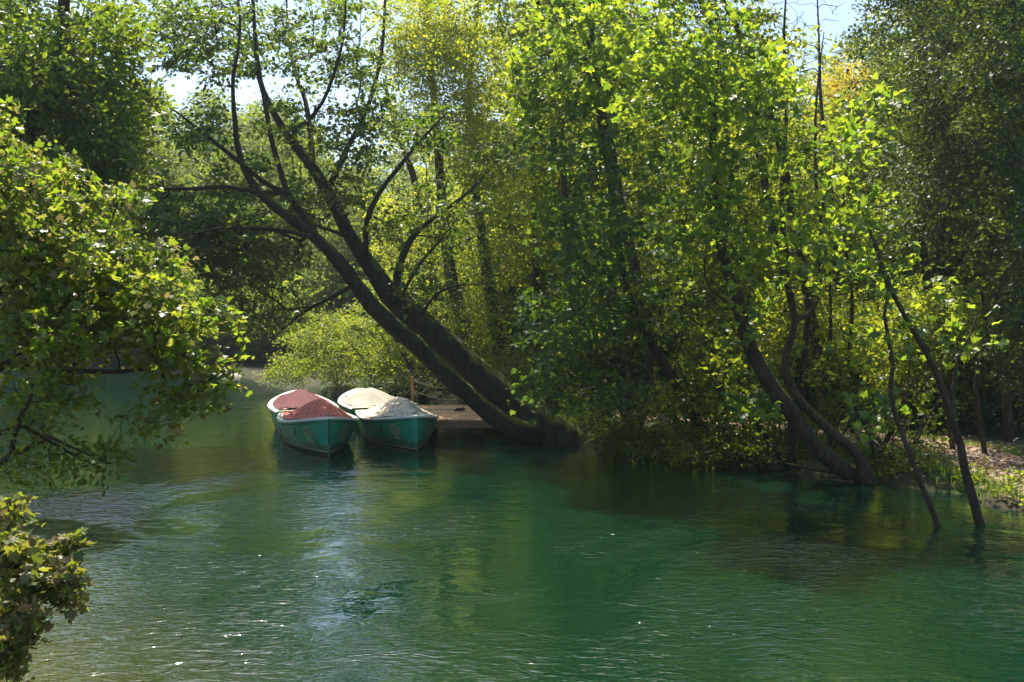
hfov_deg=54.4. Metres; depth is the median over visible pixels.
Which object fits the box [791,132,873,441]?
slender sapling
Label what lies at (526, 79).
plane tree
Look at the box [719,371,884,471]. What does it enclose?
shrub
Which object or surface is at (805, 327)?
slender sapling
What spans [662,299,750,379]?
understorey shrub
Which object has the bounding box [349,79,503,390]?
tree
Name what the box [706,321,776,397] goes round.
understorey shrub
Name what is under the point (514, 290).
wood
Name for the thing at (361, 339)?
shrub
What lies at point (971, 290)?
slender sapling
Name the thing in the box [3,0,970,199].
sky
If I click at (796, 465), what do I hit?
fallen branch
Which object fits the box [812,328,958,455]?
shrub
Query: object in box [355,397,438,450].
rowing boat
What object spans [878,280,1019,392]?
understorey shrub
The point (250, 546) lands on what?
water
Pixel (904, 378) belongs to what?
understorey shrub
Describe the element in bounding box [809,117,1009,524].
leaning sapling
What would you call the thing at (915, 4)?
wood tree
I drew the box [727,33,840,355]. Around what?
wood tree
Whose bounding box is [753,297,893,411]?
understorey shrub
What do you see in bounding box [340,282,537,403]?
shrub
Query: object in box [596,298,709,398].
understorey shrub
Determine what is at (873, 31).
tree
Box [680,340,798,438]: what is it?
shrub
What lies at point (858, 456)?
plane tree
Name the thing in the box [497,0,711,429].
plane tree
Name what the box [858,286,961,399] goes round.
understorey shrub
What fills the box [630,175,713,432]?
slender sapling
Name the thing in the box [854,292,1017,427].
understorey shrub
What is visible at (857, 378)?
understorey shrub
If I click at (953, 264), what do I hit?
wood tree
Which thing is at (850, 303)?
slender sapling
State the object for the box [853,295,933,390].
understorey shrub
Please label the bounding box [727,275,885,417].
understorey shrub
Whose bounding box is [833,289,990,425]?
understorey shrub
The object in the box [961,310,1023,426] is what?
understorey shrub
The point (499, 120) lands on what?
wood tree
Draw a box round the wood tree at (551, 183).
[492,58,638,263]
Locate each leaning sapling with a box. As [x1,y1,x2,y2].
[696,337,786,470]
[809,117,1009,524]
[814,252,940,526]
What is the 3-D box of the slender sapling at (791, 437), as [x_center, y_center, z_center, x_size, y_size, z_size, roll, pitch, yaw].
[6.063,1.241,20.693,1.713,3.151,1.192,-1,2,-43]
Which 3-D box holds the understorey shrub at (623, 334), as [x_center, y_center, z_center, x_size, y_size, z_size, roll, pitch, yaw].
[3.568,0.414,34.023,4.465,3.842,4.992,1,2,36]
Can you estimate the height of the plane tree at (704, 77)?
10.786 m
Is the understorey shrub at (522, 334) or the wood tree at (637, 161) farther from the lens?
the wood tree at (637, 161)
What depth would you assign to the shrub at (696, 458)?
21.74 m
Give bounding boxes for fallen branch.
[618,441,832,473]
[765,405,936,469]
[777,457,860,487]
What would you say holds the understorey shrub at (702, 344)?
on the ground at (906, 479)
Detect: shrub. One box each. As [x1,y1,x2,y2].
[0,387,171,509]
[0,491,100,681]
[254,301,389,392]
[338,308,420,396]
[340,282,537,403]
[351,355,437,402]
[493,343,614,413]
[502,310,627,393]
[534,338,602,394]
[544,310,644,393]
[548,302,672,393]
[568,357,698,465]
[570,313,671,398]
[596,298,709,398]
[616,345,792,451]
[642,315,738,397]
[656,358,782,469]
[660,304,769,398]
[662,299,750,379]
[663,336,748,405]
[666,307,774,409]
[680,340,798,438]
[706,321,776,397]
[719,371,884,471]
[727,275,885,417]
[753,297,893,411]
[757,323,870,407]
[773,292,879,404]
[775,315,886,416]
[811,324,880,409]
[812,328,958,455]
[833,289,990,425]
[844,272,980,388]
[852,352,952,482]
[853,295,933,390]
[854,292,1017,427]
[857,322,936,404]
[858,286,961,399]
[859,338,967,428]
[873,312,1022,428]
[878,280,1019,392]
[899,361,1023,434]
[957,349,1023,432]
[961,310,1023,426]
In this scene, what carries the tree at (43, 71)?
on the ground at (906, 479)
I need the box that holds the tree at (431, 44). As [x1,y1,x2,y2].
[357,0,531,355]
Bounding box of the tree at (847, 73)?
[802,51,899,314]
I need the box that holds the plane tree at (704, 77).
[585,0,860,481]
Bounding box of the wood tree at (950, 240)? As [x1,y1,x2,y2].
[857,0,1023,311]
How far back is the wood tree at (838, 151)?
49.30 m
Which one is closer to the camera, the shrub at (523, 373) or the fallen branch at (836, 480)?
the fallen branch at (836, 480)
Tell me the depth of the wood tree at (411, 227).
52.77 m
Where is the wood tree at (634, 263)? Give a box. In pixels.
[428,0,662,413]
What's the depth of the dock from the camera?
27.59 m
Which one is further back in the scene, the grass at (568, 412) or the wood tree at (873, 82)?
the wood tree at (873, 82)
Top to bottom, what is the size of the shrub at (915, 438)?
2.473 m
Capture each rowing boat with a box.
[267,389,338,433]
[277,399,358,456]
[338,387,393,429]
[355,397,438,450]
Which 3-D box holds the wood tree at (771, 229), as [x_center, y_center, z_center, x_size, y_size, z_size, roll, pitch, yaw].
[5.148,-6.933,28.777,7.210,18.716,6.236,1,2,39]
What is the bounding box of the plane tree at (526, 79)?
[498,0,671,428]
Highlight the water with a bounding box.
[0,372,1023,681]
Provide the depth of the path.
20.00 m
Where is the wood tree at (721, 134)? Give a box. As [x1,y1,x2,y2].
[653,50,812,291]
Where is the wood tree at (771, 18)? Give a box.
[610,0,841,419]
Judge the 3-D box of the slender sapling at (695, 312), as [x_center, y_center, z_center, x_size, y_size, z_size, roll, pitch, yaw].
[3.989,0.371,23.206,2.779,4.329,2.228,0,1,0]
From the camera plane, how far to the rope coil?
28.94 m
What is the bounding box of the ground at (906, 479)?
[0,241,1023,510]
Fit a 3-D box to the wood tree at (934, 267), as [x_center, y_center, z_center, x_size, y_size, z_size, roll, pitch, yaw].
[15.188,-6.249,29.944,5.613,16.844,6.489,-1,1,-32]
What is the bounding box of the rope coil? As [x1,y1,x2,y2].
[454,407,465,410]
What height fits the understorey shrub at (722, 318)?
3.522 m
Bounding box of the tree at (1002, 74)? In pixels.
[922,0,1023,402]
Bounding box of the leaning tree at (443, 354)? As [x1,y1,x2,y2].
[104,0,591,443]
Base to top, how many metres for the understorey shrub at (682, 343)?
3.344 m
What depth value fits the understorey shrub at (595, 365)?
32.60 m
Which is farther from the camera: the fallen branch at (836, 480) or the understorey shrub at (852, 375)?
the understorey shrub at (852, 375)
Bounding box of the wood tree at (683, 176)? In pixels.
[563,61,819,387]
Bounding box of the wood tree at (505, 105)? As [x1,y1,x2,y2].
[452,0,643,395]
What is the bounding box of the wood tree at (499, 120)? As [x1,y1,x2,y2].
[451,53,586,348]
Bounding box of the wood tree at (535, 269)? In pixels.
[433,14,637,383]
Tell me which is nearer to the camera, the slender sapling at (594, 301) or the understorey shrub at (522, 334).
the slender sapling at (594, 301)
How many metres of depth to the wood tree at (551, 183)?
51.16 m
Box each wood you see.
[0,78,436,367]
[344,0,1023,380]
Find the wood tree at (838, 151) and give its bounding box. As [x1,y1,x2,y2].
[810,86,907,235]
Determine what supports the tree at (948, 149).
on the ground at (906, 479)
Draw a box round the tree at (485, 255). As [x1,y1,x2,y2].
[418,0,552,388]
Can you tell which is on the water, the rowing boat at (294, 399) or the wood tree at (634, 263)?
the rowing boat at (294, 399)
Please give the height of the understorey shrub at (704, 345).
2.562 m
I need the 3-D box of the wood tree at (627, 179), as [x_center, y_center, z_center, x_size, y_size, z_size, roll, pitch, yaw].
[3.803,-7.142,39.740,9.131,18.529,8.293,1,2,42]
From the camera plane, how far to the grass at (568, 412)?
28.54 m
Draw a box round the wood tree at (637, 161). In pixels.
[572,85,686,260]
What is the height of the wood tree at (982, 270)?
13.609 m
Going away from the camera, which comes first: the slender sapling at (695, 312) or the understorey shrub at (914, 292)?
the slender sapling at (695, 312)
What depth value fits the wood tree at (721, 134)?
42.74 m
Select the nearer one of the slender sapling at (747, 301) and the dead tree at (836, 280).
the slender sapling at (747, 301)
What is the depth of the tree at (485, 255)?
36.34 m
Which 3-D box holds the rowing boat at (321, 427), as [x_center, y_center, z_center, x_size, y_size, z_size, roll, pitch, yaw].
[-4.887,2.191,25.235,2.023,1.499,4.658,0,0,-16]
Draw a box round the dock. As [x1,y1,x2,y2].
[411,376,493,433]
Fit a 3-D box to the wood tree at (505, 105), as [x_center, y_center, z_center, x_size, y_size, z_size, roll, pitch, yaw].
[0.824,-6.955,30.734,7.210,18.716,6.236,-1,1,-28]
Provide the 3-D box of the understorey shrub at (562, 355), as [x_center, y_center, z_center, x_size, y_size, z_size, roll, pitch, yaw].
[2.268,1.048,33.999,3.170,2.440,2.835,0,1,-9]
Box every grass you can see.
[558,410,610,422]
[561,411,1023,509]
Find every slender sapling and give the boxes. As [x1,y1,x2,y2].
[535,211,611,430]
[629,189,724,427]
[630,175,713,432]
[631,263,733,429]
[709,233,783,434]
[768,325,834,474]
[776,104,866,440]
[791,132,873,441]
[809,122,896,433]
[831,209,956,449]
[933,166,1019,454]
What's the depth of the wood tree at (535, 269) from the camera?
39.87 m
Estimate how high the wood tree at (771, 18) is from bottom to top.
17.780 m
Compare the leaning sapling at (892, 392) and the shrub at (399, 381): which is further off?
the shrub at (399, 381)
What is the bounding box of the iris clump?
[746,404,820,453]
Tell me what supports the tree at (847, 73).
on the ground at (906, 479)
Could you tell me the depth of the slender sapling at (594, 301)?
25.47 m
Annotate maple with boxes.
[0,94,257,469]
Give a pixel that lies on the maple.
(115, 299)
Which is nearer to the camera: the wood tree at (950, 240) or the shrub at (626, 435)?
the shrub at (626, 435)
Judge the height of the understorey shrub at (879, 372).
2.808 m
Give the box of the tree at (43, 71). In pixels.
[0,0,177,242]
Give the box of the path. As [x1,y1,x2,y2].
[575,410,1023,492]
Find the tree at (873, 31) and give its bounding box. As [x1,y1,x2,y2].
[829,0,982,421]
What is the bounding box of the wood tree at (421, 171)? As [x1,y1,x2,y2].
[393,107,530,282]
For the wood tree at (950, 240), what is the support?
on the ground at (906, 479)
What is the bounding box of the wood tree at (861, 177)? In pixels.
[767,31,984,313]
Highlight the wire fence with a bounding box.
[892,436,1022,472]
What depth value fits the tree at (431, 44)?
33.91 m
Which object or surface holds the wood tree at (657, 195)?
on the ground at (906, 479)
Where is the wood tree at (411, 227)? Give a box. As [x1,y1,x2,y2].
[375,175,464,370]
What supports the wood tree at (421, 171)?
on the ground at (906, 479)
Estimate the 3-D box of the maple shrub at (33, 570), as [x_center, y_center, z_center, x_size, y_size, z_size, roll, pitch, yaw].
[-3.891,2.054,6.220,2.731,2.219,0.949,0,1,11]
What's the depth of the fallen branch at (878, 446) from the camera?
19.35 m
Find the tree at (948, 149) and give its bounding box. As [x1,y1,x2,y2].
[874,0,1023,440]
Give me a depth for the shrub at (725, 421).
22.64 m
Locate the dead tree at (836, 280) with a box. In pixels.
[752,0,848,308]
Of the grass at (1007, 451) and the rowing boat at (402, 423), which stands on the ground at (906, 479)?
the grass at (1007, 451)
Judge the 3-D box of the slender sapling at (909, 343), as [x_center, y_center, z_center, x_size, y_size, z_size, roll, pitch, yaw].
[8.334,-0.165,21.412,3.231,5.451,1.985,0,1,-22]
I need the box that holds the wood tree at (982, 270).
[942,197,1023,304]
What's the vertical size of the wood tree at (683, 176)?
12.372 m
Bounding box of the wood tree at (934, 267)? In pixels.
[905,4,1022,399]
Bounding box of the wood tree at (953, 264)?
[852,49,1023,304]
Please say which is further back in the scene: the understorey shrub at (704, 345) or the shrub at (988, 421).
the understorey shrub at (704, 345)
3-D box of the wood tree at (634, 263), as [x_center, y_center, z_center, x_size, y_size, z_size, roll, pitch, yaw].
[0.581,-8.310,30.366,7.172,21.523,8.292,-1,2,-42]
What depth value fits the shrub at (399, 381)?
33.65 m
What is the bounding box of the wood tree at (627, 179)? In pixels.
[488,0,694,300]
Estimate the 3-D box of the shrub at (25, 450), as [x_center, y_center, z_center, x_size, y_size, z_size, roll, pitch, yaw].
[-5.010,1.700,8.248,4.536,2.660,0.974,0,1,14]
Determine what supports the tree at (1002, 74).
on the ground at (906, 479)
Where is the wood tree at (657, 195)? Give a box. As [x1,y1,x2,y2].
[595,103,759,280]
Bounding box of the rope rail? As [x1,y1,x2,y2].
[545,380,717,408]
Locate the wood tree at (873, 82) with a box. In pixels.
[807,8,954,288]
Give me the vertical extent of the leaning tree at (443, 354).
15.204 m
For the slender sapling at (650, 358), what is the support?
on the ground at (906, 479)
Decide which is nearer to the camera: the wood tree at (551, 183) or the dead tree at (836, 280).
the dead tree at (836, 280)
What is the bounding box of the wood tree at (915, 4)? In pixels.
[879,0,1023,263]
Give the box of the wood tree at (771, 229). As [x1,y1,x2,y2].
[589,0,818,397]
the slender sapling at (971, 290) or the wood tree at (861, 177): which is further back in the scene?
the wood tree at (861, 177)
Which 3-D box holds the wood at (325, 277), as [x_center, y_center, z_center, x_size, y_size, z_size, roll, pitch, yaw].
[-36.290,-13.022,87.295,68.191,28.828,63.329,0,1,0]
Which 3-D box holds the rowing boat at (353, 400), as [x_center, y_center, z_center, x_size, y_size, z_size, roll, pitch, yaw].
[-4.421,2.132,31.001,2.023,1.389,4.658,0,2,-16]
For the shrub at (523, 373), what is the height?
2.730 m
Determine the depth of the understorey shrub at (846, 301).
30.64 m
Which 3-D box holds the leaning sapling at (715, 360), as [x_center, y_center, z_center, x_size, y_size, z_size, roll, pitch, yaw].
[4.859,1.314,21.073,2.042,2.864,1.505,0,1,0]
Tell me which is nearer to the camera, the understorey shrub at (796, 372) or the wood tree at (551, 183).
the understorey shrub at (796, 372)
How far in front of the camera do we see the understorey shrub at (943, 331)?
25.21 m
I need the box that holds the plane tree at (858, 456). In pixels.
[715,0,912,484]

